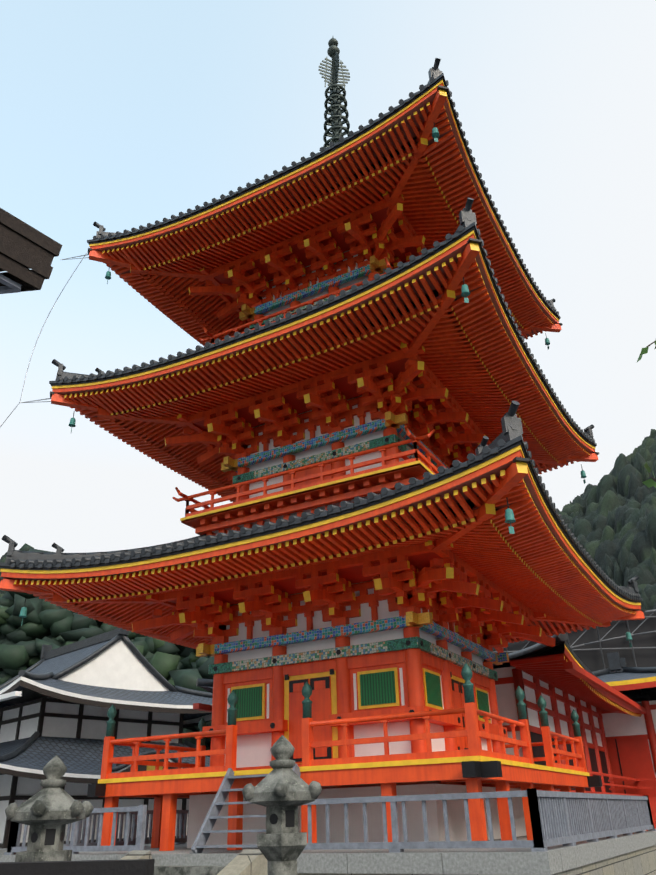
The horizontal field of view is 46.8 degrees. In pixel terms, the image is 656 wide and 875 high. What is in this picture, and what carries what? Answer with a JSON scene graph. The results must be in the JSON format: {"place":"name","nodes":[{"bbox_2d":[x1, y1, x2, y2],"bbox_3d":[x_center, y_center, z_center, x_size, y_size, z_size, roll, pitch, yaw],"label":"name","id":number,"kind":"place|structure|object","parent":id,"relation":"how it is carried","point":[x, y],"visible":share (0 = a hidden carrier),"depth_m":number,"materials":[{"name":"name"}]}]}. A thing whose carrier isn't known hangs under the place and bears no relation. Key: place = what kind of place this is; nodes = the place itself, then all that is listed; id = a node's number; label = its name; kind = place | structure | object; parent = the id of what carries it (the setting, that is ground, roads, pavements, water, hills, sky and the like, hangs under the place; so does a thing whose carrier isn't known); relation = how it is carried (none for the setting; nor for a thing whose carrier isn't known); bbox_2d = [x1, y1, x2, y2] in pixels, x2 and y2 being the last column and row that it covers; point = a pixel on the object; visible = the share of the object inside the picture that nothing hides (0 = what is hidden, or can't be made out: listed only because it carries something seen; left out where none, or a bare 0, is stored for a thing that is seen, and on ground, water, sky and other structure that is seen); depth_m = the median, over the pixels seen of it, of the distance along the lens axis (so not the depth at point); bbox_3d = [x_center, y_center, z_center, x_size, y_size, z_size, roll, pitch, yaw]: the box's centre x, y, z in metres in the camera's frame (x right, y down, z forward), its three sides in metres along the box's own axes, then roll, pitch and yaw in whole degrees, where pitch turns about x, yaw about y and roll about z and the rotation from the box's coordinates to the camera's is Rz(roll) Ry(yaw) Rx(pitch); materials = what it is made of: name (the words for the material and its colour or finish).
{"place":"outdoors","nodes":[
{"label":"outdoors","id":0,"kind":"place"},
{"bbox_2d":[5,755,93,861],"bbox_3d":[-2.821,4.035,7.577,0.867,1.598,0.776,-15,-30,25],"label":"stone lantern","id":1,"kind":"object","parent":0,"point":[49,810],"visible":0.98,"depth_m":7.49,"materials":[{"name":"stone"}]},
{"bbox_2d":[0,0,655,558],"label":"sky","id":2,"kind":"structure","parent":0,"point":[117,115],"materials":[{"name":"blue"}]},
{"bbox_3d":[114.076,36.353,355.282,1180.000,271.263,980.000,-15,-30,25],"label":"terrain","id":3,"kind":"structure","parent":0,"visible":0},
{"bbox_2d":[0,552,7,596],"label":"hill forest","id":4,"kind":"object","parent":3,"relation":"on","point":[2,560],"depth_m":403.29,"materials":[{"name":"green plant"}]},
{"bbox_2d":[2,592,35,638],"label":"tree","id":5,"kind":"object","parent":3,"relation":"on","point":[6,595],"depth_m":67.65,"materials":[{"name":"green plant"}]},
{"bbox_2d":[0,208,61,293],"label":"roof eave","id":6,"kind":"object","parent":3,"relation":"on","point":[25,248],"visible":1,"depth_m":7.65,"materials":[{"name":"brown wood"}]},
{"bbox_2d":[0,543,98,644],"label":"tree","id":7,"kind":"object","parent":3,"relation":"on","point":[79,621],"visible":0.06,"depth_m":59.59,"materials":[{"name":"green plant"}]},
{"bbox_2d":[0,606,102,684],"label":"tree","id":8,"kind":"object","parent":3,"relation":"on","point":[22,653],"visible":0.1,"depth_m":55.73,"materials":[{"name":"green plant"}]},
{"bbox_2d":[0,628,104,681],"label":"tree","id":9,"kind":"object","parent":3,"relation":"on","point":[75,635],"depth_m":58.31,"materials":[{"name":"green plant"}]},
{"bbox_2d":[0,597,150,667],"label":"tree","id":10,"kind":"object","parent":3,"relation":"on","point":[39,626],"visible":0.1,"depth_m":58.66,"materials":[{"name":"green plant"}]},
{"bbox_2d":[0,859,154,874],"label":"wall","id":11,"kind":"structure","parent":3,"relation":"on","point":[119,867],"depth_m":4.63,"materials":[{"name":"brown wood"}]},
{"bbox_2d":[0,628,212,854],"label":"temple hall","id":12,"kind":"structure","parent":3,"relation":"on","point":[59,701],"depth_m":40.39,"materials":[{"name":"paint"}]},
{"bbox_2d":[64,623,164,656],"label":"tree","id":13,"kind":"object","parent":3,"relation":"on","point":[153,644],"depth_m":60.58,"materials":[{"name":"green plant"}]},
{"bbox_2d":[130,633,189,669],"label":"tree","id":14,"kind":"object","parent":3,"relation":"on","point":[181,665],"visible":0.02,"depth_m":59.77,"materials":[{"name":"green plant"}]},
{"bbox_2d":[132,641,190,669],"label":"tree","id":15,"kind":"object","parent":3,"relation":"on","point":[170,648],"visible":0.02,"depth_m":59.74,"materials":[{"name":"green plant"}]},
{"bbox_2d":[148,645,213,749],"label":"tree","id":16,"kind":"object","parent":3,"relation":"on","point":[164,665],"visible":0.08,"depth_m":53.84,"materials":[{"name":"green plant"}]},
{"bbox_2d":[120,849,267,874],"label":"stone steps","id":17,"kind":"structure","parent":3,"relation":"on","point":[249,862],"depth_m":13.41,"materials":[{"name":"stone"}]},
{"bbox_2d":[242,735,321,874],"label":"stone lantern","id":18,"kind":"object","parent":3,"relation":"on","point":[281,791],"visible":1,"depth_m":7.58,"materials":[{"name":"stone"}]},
{"bbox_2d":[0,831,655,874],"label":"stone platform","id":19,"kind":"structure","parent":3,"relation":"on","point":[634,853],"depth_m":12.86,"materials":[{"name":"stone"}]},
{"bbox_2d":[191,764,300,853],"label":"staircase","id":20,"kind":"structure","parent":19,"relation":"on","point":[207,826],"depth_m":14.86,"materials":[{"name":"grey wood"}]},
{"bbox_2d":[0,37,644,850],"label":"pagoda","id":21,"kind":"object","parent":19,"relation":"on","point":[356,415],"visible":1,"depth_m":18.96,"materials":[{"name":"paint"}]},
{"bbox_2d":[0,251,88,426],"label":"lightning wire","id":22,"kind":"object","parent":21,"relation":"attached to","point":[38,337],"visible":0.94,"depth_m":22.71,"materials":[{"name":"grey metal"}]},
{"bbox_2d":[4,788,655,854],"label":"platform fence","id":23,"kind":"object","parent":19,"relation":"on","point":[565,818],"visible":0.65,"depth_m":13.45,"materials":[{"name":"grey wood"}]},
{"bbox_2d":[193,633,649,830],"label":"red hall","id":24,"kind":"structure","parent":3,"relation":"on","point":[561,679],"depth_m":28.27,"materials":[{"name":"paint"}]},
{"bbox_2d":[492,609,655,700],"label":"scaffold shed","id":25,"kind":"structure","parent":3,"relation":"on","point":[591,648],"depth_m":45.09,"materials":[{"name":"grey metal"}]},
{"bbox_2d":[558,429,655,613],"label":"hill forest","id":26,"kind":"object","parent":3,"relation":"on","point":[610,519],"visible":0.35,"depth_m":323.97,"materials":[{"name":"green plant"}]},
{"bbox_2d":[592,652,655,830],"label":"red hall","id":27,"kind":"structure","parent":3,"relation":"on","point":[631,742],"depth_m":36.23,"materials":[{"name":"paint"}]},
{"bbox_2d":[637,340,655,487],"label":"tree leaves","id":28,"kind":"object","parent":3,"relation":"on","point":[649,483],"visible":1,"depth_m":2.79,"materials":[{"name":"green plant"}]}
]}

